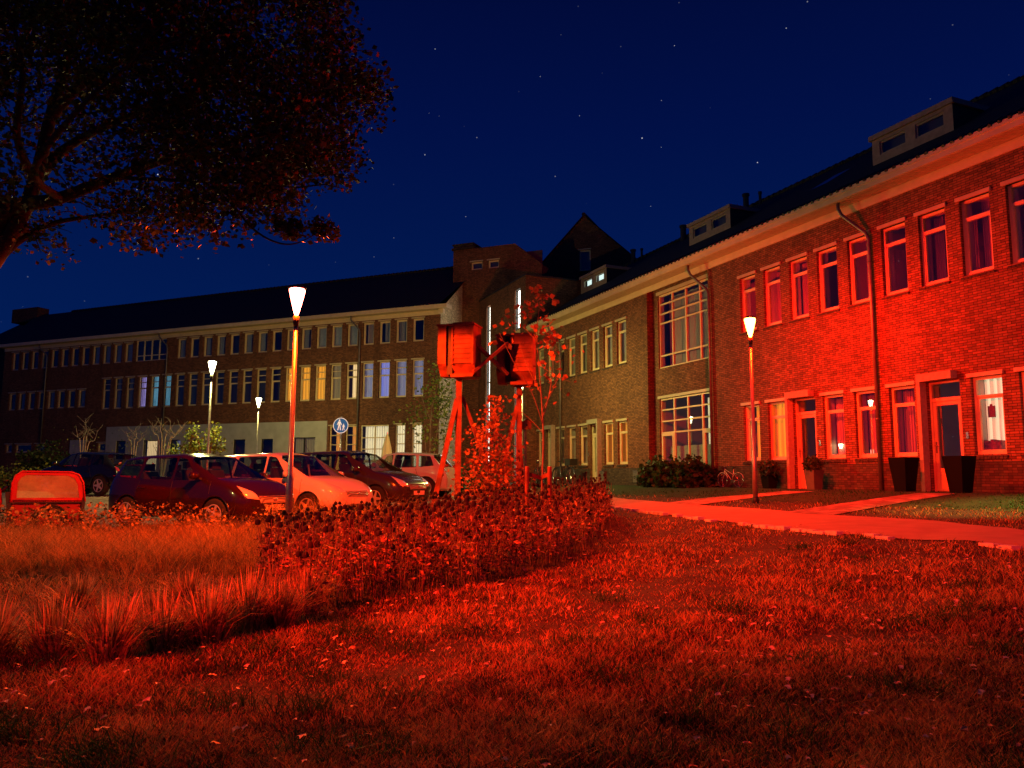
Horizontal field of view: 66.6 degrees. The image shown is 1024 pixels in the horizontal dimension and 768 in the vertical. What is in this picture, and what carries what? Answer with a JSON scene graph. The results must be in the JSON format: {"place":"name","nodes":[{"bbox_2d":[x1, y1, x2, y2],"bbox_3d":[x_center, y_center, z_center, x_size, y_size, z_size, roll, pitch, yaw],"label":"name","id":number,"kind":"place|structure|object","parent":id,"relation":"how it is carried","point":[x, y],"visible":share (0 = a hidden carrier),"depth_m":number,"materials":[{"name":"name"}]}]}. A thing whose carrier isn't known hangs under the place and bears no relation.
{"place":"outdoors","nodes":[
{"label":"outdoors","id":0,"kind":"place"},
{"bbox_2d":[0,486,531,534],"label":"parking paving","id":1,"kind":"structure","parent":0,"point":[93,498],"depth_m":21.77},
{"bbox_2d":[0,470,85,529],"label":"parked car","id":2,"kind":"object","parent":1,"relation":"on","point":[59,490],"visible":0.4,"depth_m":15.44,"materials":[{"name":"red"}]},
{"bbox_2d":[41,445,153,495],"bbox_3d":[-14.509,2.986,27.025,4.007,1.702,2.140,-2,-7,22],"label":"parked car","id":3,"kind":"object","parent":1,"relation":"on","point":[97,476],"visible":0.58,"depth_m":26.10,"materials":[{"name":"black paint"}]},
{"bbox_2d":[132,417,187,475],"bbox_3d":[-15.065,2.992,33.073,2.753,3.267,1.815,-6,-10,44],"label":"bare shrub","id":4,"kind":"object","parent":1,"relation":"on","point":[161,469],"visible":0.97,"depth_m":32.98,"materials":[{"name":"brown plant"}]},
{"bbox_2d":[108,445,293,527],"bbox_3d":[-6.733,2.214,17.024,4.069,1.822,2.180,-3,-8,25],"label":"parked car","id":5,"kind":"object","parent":1,"relation":"on","point":[199,486],"visible":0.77,"depth_m":16.27,"materials":[{"name":"blue paint"}]},
{"bbox_2d":[205,359,216,469],"bbox_3d":[-10.343,1.525,26.602,0.310,4.772,0.310,0,-7,0],"label":"street lamp","id":6,"kind":"object","parent":1,"relation":"on","point":[209,422],"visible":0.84,"depth_m":26.61,"materials":[{"name":"metal"}]},
{"bbox_2d":[209,445,372,511],"bbox_3d":[-5.570,2.418,19.400,4.307,1.852,2.220,-3,-8,25],"label":"parked car","id":7,"kind":"object","parent":1,"relation":"on","point":[336,485],"visible":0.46,"depth_m":18.46,"materials":[{"name":"grey paint"}]},
{"bbox_2d":[333,416,347,463],"bbox_3d":[-6.599,2.783,29.902,0.600,3.098,0.083,0,-7,6],"label":"traffic sign","id":8,"kind":"object","parent":1,"relation":"on","point":[340,425],"visible":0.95,"depth_m":30.00,"materials":[{"name":"metal"}]},
{"bbox_2d":[281,445,429,509],"bbox_3d":[-4.471,2.568,21.800,4.407,1.842,2.240,-3,-8,25],"label":"parked car","id":9,"kind":"object","parent":1,"relation":"on","point":[394,482],"visible":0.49,"depth_m":20.81,"materials":[{"name":"grey paint"}]},
{"bbox_2d":[379,432,392,466],"bbox_3d":[-5.367,3.364,33.334,0.575,2.578,0.575,3,-8,-25],"label":"parasol","id":10,"kind":"object","parent":1,"relation":"on","point":[386,448],"visible":0.38,"depth_m":33.29,"materials":[{"name":"beige fabric"}]},
{"bbox_2d":[367,447,454,496],"bbox_3d":[-3.758,2.941,26.232,3.857,1.722,2.100,-1,-7,14],"label":"parked car","id":11,"kind":"object","parent":1,"relation":"on","point":[428,472],"visible":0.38,"depth_m":25.45,"materials":[{"name":"grey paint"}]},
{"bbox_2d":[0,483,1023,767],"bbox_3d":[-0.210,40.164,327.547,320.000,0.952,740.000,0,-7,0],"label":"ground","id":12,"kind":"structure","parent":0,"point":[654,599],"depth_m":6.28,"materials":[{"name":"green plant"}]},
{"bbox_2d":[0,325,23,405],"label":"brick building","id":13,"kind":"structure","parent":12,"relation":"on","point":[5,334],"depth_m":69.01,"materials":[{"name":"brown brick"}]},
{"bbox_2d":[0,460,31,491],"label":"hedge bush","id":14,"kind":"object","parent":12,"relation":"on","point":[12,475],"visible":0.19,"depth_m":30.61,"materials":[{"name":"green plant"}]},
{"bbox_2d":[0,582,54,663],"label":"ornamental grass","id":15,"kind":"object","parent":12,"relation":"on","point":[4,639],"depth_m":4.83,"materials":[{"name":"green plant"}]},
{"bbox_2d":[14,439,70,473],"bbox_3d":[-21.959,3.842,36.721,2.824,2.553,2.632,4,-8,-29],"label":"dark hedge","id":16,"kind":"object","parent":12,"relation":"on","point":[40,455],"visible":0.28,"depth_m":36.44,"materials":[{"name":"green plant"}]},
{"bbox_2d":[2,588,118,664],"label":"ornamental grass","id":17,"kind":"object","parent":12,"relation":"on","point":[57,618],"depth_m":4.84,"materials":[{"name":"green plant"}]},
{"bbox_2d":[27,566,115,615],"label":"ornamental grass","id":18,"kind":"object","parent":12,"relation":"on","point":[83,591],"depth_m":6.24,"materials":[{"name":"green plant"}]},
{"bbox_2d":[33,580,181,665],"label":"ornamental grass","id":19,"kind":"object","parent":12,"relation":"on","point":[111,635],"depth_m":4.75,"materials":[{"name":"plant"}]},
{"bbox_2d":[0,507,322,577],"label":"meadow grass","id":20,"kind":"structure","parent":12,"relation":"on","point":[223,550],"depth_m":9.54,"materials":[{"name":"plant"}]},
{"bbox_2d":[0,556,335,666],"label":"rough grass","id":21,"kind":"structure","parent":12,"relation":"on","point":[58,575],"depth_m":7.09,"materials":[{"name":"green plant"}]},
{"bbox_2d":[104,583,232,652],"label":"ornamental grass","id":22,"kind":"object","parent":12,"relation":"on","point":[162,632],"depth_m":5.17,"materials":[{"name":"green plant"}]},
{"bbox_2d":[146,564,226,607],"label":"ornamental grass","id":23,"kind":"object","parent":12,"relation":"on","point":[187,580],"depth_m":6.69,"materials":[{"name":"plant"}]},
{"bbox_2d":[157,421,232,468],"bbox_3d":[-11.181,2.618,27.460,2.534,2.704,1.338,-3,-8,28],"label":"green shrub","id":24,"kind":"object","parent":12,"relation":"on","point":[198,446],"visible":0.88,"depth_m":27.34,"materials":[{"name":"green plant"}]},
{"bbox_2d":[0,0,398,269],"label":"tree","id":25,"kind":"object","parent":12,"relation":"on","point":[206,72],"visible":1,"depth_m":9.69,"materials":[{"name":"green plant"}]},
{"bbox_2d":[146,573,269,645],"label":"ornamental grass","id":26,"kind":"object","parent":12,"relation":"on","point":[210,610],"depth_m":5.31,"materials":[{"name":"green plant"}]},
{"bbox_2d":[0,500,428,535],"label":"weeds","id":27,"kind":"object","parent":12,"relation":"on","point":[41,512],"visible":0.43,"depth_m":14.61,"materials":[{"name":"green plant"}]},
{"bbox_2d":[0,266,464,479],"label":"brick building","id":28,"kind":"structure","parent":12,"relation":"on","point":[114,371],"depth_m":48.92,"materials":[{"name":"brick"}]},
{"bbox_2d":[137,375,146,407],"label":"window","id":29,"kind":"structure","parent":28,"relation":"in","point":[142,397],"depth_m":51.15,"materials":[{"name":"purple glass"}]},
{"bbox_2d":[143,440,157,469],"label":"window","id":30,"kind":"structure","parent":28,"relation":"in","point":[151,451],"depth_m":50.32,"materials":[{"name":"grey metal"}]},
{"bbox_2d":[136,338,166,361],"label":"window","id":31,"kind":"structure","parent":28,"relation":"in","point":[152,340],"depth_m":51.10,"materials":[{"name":"white wood"}]},
{"bbox_2d":[150,374,159,406],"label":"window","id":32,"kind":"structure","parent":28,"relation":"in","point":[154,400],"depth_m":50.73,"materials":[{"name":"blue glass"}]},
{"bbox_2d":[294,437,314,467],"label":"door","id":33,"kind":"structure","parent":28,"relation":"in","point":[301,442],"depth_m":45.63,"materials":[{"name":"grey metal"}]},
{"bbox_2d":[299,365,310,400],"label":"window","id":34,"kind":"structure","parent":28,"relation":"in","point":[305,377],"depth_m":46.10,"materials":[{"name":"orange glass"}]},
{"bbox_2d":[314,364,326,400],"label":"window","id":35,"kind":"structure","parent":28,"relation":"in","point":[320,379],"depth_m":45.67,"materials":[{"name":"orange glass"}]},
{"bbox_2d":[315,325,327,348],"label":"window","id":36,"kind":"structure","parent":28,"relation":"in","point":[322,331],"depth_m":46.01,"materials":[{"name":"grey glass"}]},
{"bbox_2d":[330,363,341,399],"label":"window","id":37,"kind":"structure","parent":28,"relation":"in","point":[336,380],"depth_m":45.24,"materials":[{"name":"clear glass"}]},
{"bbox_2d":[331,323,342,346],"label":"window","id":38,"kind":"structure","parent":28,"relation":"in","point":[337,330],"depth_m":45.58,"materials":[{"name":"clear glass"}]},
{"bbox_2d":[345,362,357,398],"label":"window","id":39,"kind":"structure","parent":28,"relation":"in","point":[354,370],"depth_m":44.78,"materials":[{"name":"white glass"}]},
{"bbox_2d":[346,322,358,345],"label":"window","id":40,"kind":"structure","parent":28,"relation":"in","point":[352,330],"depth_m":45.16,"materials":[{"name":"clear glass"}]},
{"bbox_2d":[361,361,373,398],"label":"window","id":41,"kind":"structure","parent":28,"relation":"in","point":[368,370],"depth_m":44.41,"materials":[{"name":"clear glass"}]},
{"bbox_2d":[362,321,374,344],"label":"window","id":42,"kind":"structure","parent":28,"relation":"in","point":[370,325],"depth_m":44.71,"materials":[{"name":"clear glass"}]},
{"bbox_2d":[360,425,388,465],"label":"window","id":43,"kind":"structure","parent":28,"relation":"in","point":[375,434],"depth_m":43.99,"materials":[{"name":"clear glass"}]},
{"bbox_2d":[377,360,390,397],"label":"window","id":44,"kind":"structure","parent":28,"relation":"in","point":[384,377],"depth_m":43.99,"materials":[{"name":"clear glass"}]},
{"bbox_2d":[378,319,390,343],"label":"window","id":45,"kind":"structure","parent":28,"relation":"in","point":[387,334],"depth_m":44.29,"materials":[{"name":"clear glass"}]},
{"bbox_2d":[393,423,405,465],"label":"window","id":46,"kind":"structure","parent":28,"relation":"in","point":[400,443],"depth_m":43.15,"materials":[{"name":"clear glass"}]},
{"bbox_2d":[394,359,406,396],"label":"window","id":47,"kind":"structure","parent":28,"relation":"in","point":[401,366],"depth_m":43.57,"materials":[{"name":"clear glass"}]},
{"bbox_2d":[395,318,407,342],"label":"window","id":48,"kind":"structure","parent":28,"relation":"in","point":[401,324],"depth_m":43.89,"materials":[{"name":"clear glass"}]},
{"bbox_2d":[410,422,421,465],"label":"window","id":49,"kind":"structure","parent":28,"relation":"in","point":[418,446],"depth_m":42.71,"materials":[{"name":"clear glass"}]},
{"bbox_2d":[411,358,424,396],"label":"window","id":50,"kind":"structure","parent":28,"relation":"in","point":[418,365],"depth_m":43.15,"materials":[{"name":"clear glass"}]},
{"bbox_2d":[198,561,305,631],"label":"ornamental grass","id":51,"kind":"object","parent":12,"relation":"on","point":[253,593],"depth_m":5.73,"materials":[{"name":"green plant"}]},
{"bbox_2d":[237,570,325,627],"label":"ornamental grass","id":52,"kind":"object","parent":12,"relation":"on","point":[287,611],"depth_m":5.88,"materials":[{"name":"green plant"}]},
{"bbox_2d":[285,285,306,530],"bbox_3d":[-3.670,0.532,13.028,0.310,4.462,0.310,0,-7,0],"label":"street lamp","id":53,"kind":"object","parent":12,"relation":"on","point":[289,493],"visible":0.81,"depth_m":13.00,"materials":[{"name":"metal"}]},
{"bbox_2d":[258,558,348,613],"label":"ornamental grass","id":54,"kind":"object","parent":12,"relation":"on","point":[304,580],"depth_m":6.47,"materials":[{"name":"green plant"}]},
{"bbox_2d":[274,486,568,524],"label":"tall grass","id":55,"kind":"structure","parent":12,"relation":"on","point":[363,503],"depth_m":15.50,"materials":[{"name":"green plant"}]},
{"bbox_2d":[393,360,465,460],"bbox_3d":[-3.795,1.824,36.188,3.030,6.443,2.590,4,-8,-27],"label":"slim tree","id":56,"kind":"object","parent":12,"relation":"on","point":[435,397],"visible":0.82,"depth_m":36.14,"materials":[{"name":"green plant"}]},
{"bbox_2d":[252,472,616,612],"bbox_3d":[-0.775,2.086,13.091,5.002,1.346,13.226,-2,-7,18],"label":"coneflower bed","id":57,"kind":"object","parent":12,"relation":"on","point":[555,511],"visible":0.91,"depth_m":9.03,"materials":[{"name":"green plant"}]},
{"bbox_2d":[461,458,503,493],"bbox_3d":[-1.312,3.562,29.682,2.056,1.603,1.705,0,-7,0],"label":"dark shrub","id":58,"kind":"object","parent":12,"relation":"on","point":[468,480],"visible":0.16,"depth_m":29.54,"materials":[{"name":"green plant"}]},
{"bbox_2d":[431,322,536,507],"bbox_3d":[-0.492,0.924,16.321,2.810,4.285,1.133,5,-8,-33],"label":"nest box stand","id":59,"kind":"object","parent":12,"relation":"on","point":[460,349],"visible":0.87,"depth_m":16.10,"materials":[{"name":"brown wood"}]},
{"bbox_2d":[441,394,544,507],"bbox_3d":[-0.388,1.539,15.267,1.782,2.673,1.756,7,-10,-44],"label":"maple bush","id":60,"kind":"object","parent":12,"relation":"on","point":[490,466],"visible":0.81,"depth_m":15.30,"materials":[{"name":"green plant"}]},
{"bbox_2d":[451,242,560,480],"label":"brick tower","id":61,"kind":"structure","parent":12,"relation":"on","point":[482,272],"depth_m":44.66,"materials":[{"name":"brown brick"}]},
{"bbox_2d":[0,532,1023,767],"bbox_3d":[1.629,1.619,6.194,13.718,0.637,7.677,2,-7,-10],"label":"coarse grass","id":62,"kind":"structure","parent":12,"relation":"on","point":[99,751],"depth_m":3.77,"materials":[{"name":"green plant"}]},
{"bbox_2d":[0,497,1023,767],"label":"fallen leaves","id":63,"kind":"object","parent":12,"relation":"on","point":[350,745],"visible":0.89,"depth_m":4.36,"materials":[{"name":"brown plant"}]},
{"bbox_2d":[478,273,580,482],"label":"stair block","id":64,"kind":"structure","parent":12,"relation":"on","point":[510,295],"depth_m":39.94,"materials":[{"name":"brick"}]},
{"bbox_2d":[488,284,583,507],"bbox_3d":[0.391,0.417,14.287,1.722,4.606,1.038,1,-7,-7],"label":"young tree","id":65,"kind":"object","parent":12,"relation":"on","point":[548,338],"visible":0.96,"depth_m":14.40,"materials":[{"name":"green plant"}]},
{"bbox_2d":[525,466,551,505],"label":"tree stakes","id":66,"kind":"object","parent":12,"relation":"on","point":[528,474],"visible":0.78,"depth_m":13.77,"materials":[{"name":"brown wood"}]},
{"bbox_2d":[543,212,630,279],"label":"gabled building","id":67,"kind":"structure","parent":12,"relation":"on","point":[586,244],"depth_m":46.99,"materials":[{"name":"brick"}]},
{"bbox_2d":[743,316,758,502],"bbox_3d":[5.733,0.624,18.562,0.310,4.572,0.310,0,-7,0],"label":"street lamp","id":68,"kind":"object","parent":12,"relation":"on","point":[755,498],"visible":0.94,"depth_m":18.48,"materials":[{"name":"metal"}]},
{"bbox_2d":[507,75,1023,492],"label":"brick building","id":69,"kind":"structure","parent":12,"relation":"on","point":[876,289],"depth_m":21.36,"materials":[{"name":"red brick"}]},
{"bbox_2d":[589,326,599,372],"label":"window","id":70,"kind":"structure","parent":69,"relation":"in","point":[594,340],"depth_m":33.46,"materials":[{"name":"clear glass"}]},
{"bbox_2d":[601,321,612,369],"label":"window","id":71,"kind":"structure","parent":69,"relation":"in","point":[606,337],"depth_m":32.48,"materials":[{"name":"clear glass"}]},
{"bbox_2d":[602,420,613,466],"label":"window","id":72,"kind":"structure","parent":69,"relation":"in","point":[607,422],"depth_m":31.99,"materials":[{"name":"clear glass"}]},
{"bbox_2d":[615,316,626,366],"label":"window","id":73,"kind":"structure","parent":69,"relation":"in","point":[624,322],"depth_m":31.49,"materials":[{"name":"clear glass"}]},
{"bbox_2d":[616,418,627,466],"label":"window","id":74,"kind":"structure","parent":69,"relation":"in","point":[622,420],"depth_m":30.99,"materials":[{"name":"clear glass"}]},
{"bbox_2d":[656,274,707,368],"bbox_3d":[6.364,-2.165,27.821,0.579,2.900,3.420,3,-7,-23],"label":"window","id":75,"kind":"structure","parent":69,"relation":"in","point":[688,324],"depth_m":28.18,"materials":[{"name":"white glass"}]},
{"bbox_2d":[657,388,710,465],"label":"window","id":76,"kind":"structure","parent":69,"relation":"in","point":[704,450],"depth_m":27.54,"materials":[{"name":"white glass"}]},
{"bbox_2d":[737,270,756,335],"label":"window","id":77,"kind":"structure","parent":69,"relation":"in","point":[744,291],"depth_m":24.52,"materials":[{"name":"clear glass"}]},
{"bbox_2d":[741,401,761,463],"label":"window","id":78,"kind":"structure","parent":69,"relation":"in","point":[748,433],"depth_m":24.06,"materials":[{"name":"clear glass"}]},
{"bbox_2d":[764,398,786,462],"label":"window","id":79,"kind":"structure","parent":69,"relation":"in","point":[780,417],"depth_m":23.08,"materials":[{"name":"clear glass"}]},
{"bbox_2d":[760,261,803,329],"bbox_3d":[8.262,-2.590,23.501,1.179,1.930,0.840,3,-7,-23],"label":"window","id":80,"kind":"structure","parent":69,"relation":"in","point":[768,302],"depth_m":23.59,"materials":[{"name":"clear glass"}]},
{"bbox_2d":[785,252,809,323],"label":"window","id":81,"kind":"structure","parent":69,"relation":"in","point":[804,266],"depth_m":22.60,"materials":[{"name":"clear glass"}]},
{"bbox_2d":[798,414,817,487],"bbox_3d":[8.275,1.881,21.749,0.121,2.055,0.730,3,-7,-23],"label":"door","id":82,"kind":"structure","parent":69,"relation":"in","point":[802,478],"depth_m":21.99,"materials":[{"name":"white wood"}]},
{"bbox_2d":[813,241,839,316],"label":"window","id":83,"kind":"structure","parent":69,"relation":"in","point":[821,267],"depth_m":21.54,"materials":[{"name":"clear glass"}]},
{"bbox_2d":[819,390,869,461],"bbox_3d":[9.000,1.162,21.001,0.979,1.890,0.840,3,-7,-23],"label":"window","id":84,"kind":"structure","parent":69,"relation":"in","point":[839,411],"depth_m":21.10,"materials":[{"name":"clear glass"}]},
{"bbox_2d":[843,229,869,308],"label":"window","id":85,"kind":"structure","parent":69,"relation":"in","point":[852,257],"depth_m":20.58,"materials":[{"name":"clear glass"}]},
{"bbox_2d":[850,386,877,461],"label":"window","id":86,"kind":"structure","parent":69,"relation":"in","point":[871,395],"depth_m":20.14,"materials":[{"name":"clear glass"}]},
{"bbox_2d":[877,217,909,300],"bbox_3d":[9.521,-3.083,19.352,0.220,1.930,0.840,3,-7,-23],"label":"window","id":87,"kind":"structure","parent":69,"relation":"in","point":[886,246],"depth_m":19.56,"materials":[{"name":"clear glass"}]},
{"bbox_2d":[885,381,944,456],"bbox_3d":[9.849,0.928,19.017,0.979,1.890,0.840,3,-7,-23],"label":"window","id":88,"kind":"structure","parent":69,"relation":"in","point":[908,403],"depth_m":19.12,"materials":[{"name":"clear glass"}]},
{"bbox_2d":[913,202,979,290],"bbox_3d":[10.387,-3.175,18.547,1.179,1.930,0.840,3,-7,-23],"label":"window","id":89,"kind":"structure","parent":69,"relation":"in","point":[939,227],"depth_m":18.60,"materials":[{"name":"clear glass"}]},
{"bbox_2d":[933,400,963,490],"bbox_3d":[9.974,1.412,17.784,0.121,2.055,0.730,3,-7,-23],"label":"door","id":90,"kind":"structure","parent":69,"relation":"in","point":[941,476],"depth_m":17.98,"materials":[{"name":"white wood"}]},
{"bbox_2d":[954,186,995,280],"bbox_3d":[10.513,-3.309,17.429,0.529,1.930,0.840,3,-7,-23],"label":"window","id":91,"kind":"structure","parent":69,"relation":"in","point":[985,215],"depth_m":17.57,"materials":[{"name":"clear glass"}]},
{"bbox_2d":[966,369,1008,458],"bbox_3d":[10.492,0.682,16.948,0.529,1.890,0.840,3,-7,-23],"label":"window","id":92,"kind":"structure","parent":69,"relation":"in","point":[993,395],"depth_m":17.12,"materials":[{"name":"white glass"}]},
{"bbox_2d":[984,439,1005,449],"bbox_3d":[10.516,1.347,17.076,0.160,0.261,0.539,3,-7,-23],"label":"book row","id":93,"kind":"object","parent":69,"relation":"on","point":[993,444],"visible":0.74,"depth_m":16.96,"materials":[{"name":"multicoloured paper"}]},
{"bbox_2d":[1000,174,1023,268],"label":"window","id":94,"kind":"structure","parent":69,"relation":"in","point":[1012,205],"depth_m":16.63,"materials":[{"name":"clear glass"}]},
{"bbox_2d":[612,506,1020,550],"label":"kerb","id":95,"kind":"structure","parent":12,"relation":"on","point":[876,536],"depth_m":11.60,"materials":[{"name":"concrete"}]},
{"bbox_2d":[0,0,1023,333],"label":"sky","id":96,"kind":"structure","parent":0,"point":[516,120],"materials":[{"name":"blue"}]},
{"bbox_2d":[668,491,812,504],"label":"side path","id":97,"kind":"structure","parent":0,"point":[699,501],"depth_m":19.92,"materials":[{"name":"grey concrete"}]},
{"bbox_2d":[464,483,1023,511],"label":"front lawn","id":98,"kind":"structure","parent":0,"point":[649,491],"depth_m":18.21,"materials":[{"name":"green plant"}]},
{"bbox_2d":[552,459,577,484],"bbox_3d":[2.184,3.738,33.237,0.563,1.091,1.820,4,-8,-29],"label":"bicycle","id":99,"kind":"object","parent":98,"relation":"on","point":[571,462],"visible":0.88,"depth_m":32.81,"materials":[{"name":"black metal"}]},
{"bbox_2d":[634,454,670,487],"bbox_3d":[5.135,3.095,27.150,1.626,1.282,1.442,4,-8,-27],"label":"hydrangea","id":100,"kind":"object","parent":98,"relation":"on","point":[646,472],"visible":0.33,"depth_m":26.99,"materials":[{"name":"green plant"}]},
{"bbox_2d":[647,454,691,487],"bbox_3d":[5.506,2.985,26.187,1.960,1.252,1.361,0,-7,0],"label":"hydrangea","id":101,"kind":"object","parent":98,"relation":"on","point":[661,479],"visible":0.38,"depth_m":26.06,"materials":[{"name":"green plant"}]},
{"bbox_2d":[667,453,723,487],"bbox_3d":[5.941,2.881,25.215,1.857,1.319,1.392,0,-7,0],"label":"hydrangea","id":102,"kind":"object","parent":98,"relation":"on","point":[695,472],"visible":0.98,"depth_m":24.97,"materials":[{"name":"green plant"}]},
{"bbox_2d":[757,459,781,488],"bbox_3d":[7.345,2.567,22.283,0.694,0.849,0.724,3,-7,-23],"label":"planter","id":103,"kind":"object","parent":98,"relation":"on","point":[768,479],"visible":1,"depth_m":22.17,"materials":[{"name":"black"}]},
{"bbox_2d":[801,454,824,489],"bbox_3d":[7.950,2.323,20.577,0.659,0.934,0.628,3,-7,-23],"label":"planter","id":104,"kind":"object","parent":98,"relation":"on","point":[813,473],"visible":1,"depth_m":20.44,"materials":[{"name":"ceramic"}]},
{"bbox_2d":[888,457,918,491],"bbox_3d":[8.985,2.077,17.851,0.460,0.780,0.460,3,-7,-23],"label":"planter","id":105,"kind":"object","parent":98,"relation":"on","point":[904,471],"visible":0.93,"depth_m":17.71,"materials":[{"name":"black"}]},
{"bbox_2d":[942,456,975,492],"bbox_3d":[9.499,1.920,16.525,0.460,0.780,0.460,3,-7,-23],"label":"planter","id":106,"kind":"object","parent":98,"relation":"on","point":[960,472],"visible":0.95,"depth_m":16.39,"materials":[{"name":"black plastic"}]},
{"bbox_2d":[536,493,1023,548],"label":"path","id":107,"kind":"structure","parent":0,"point":[917,529],"depth_m":12.37,"materials":[{"name":"grey concrete"}]},
{"bbox_2d":[787,493,955,514],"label":"side path","id":108,"kind":"structure","parent":0,"point":[846,507],"depth_m":15.95,"materials":[{"name":"grey concrete"}]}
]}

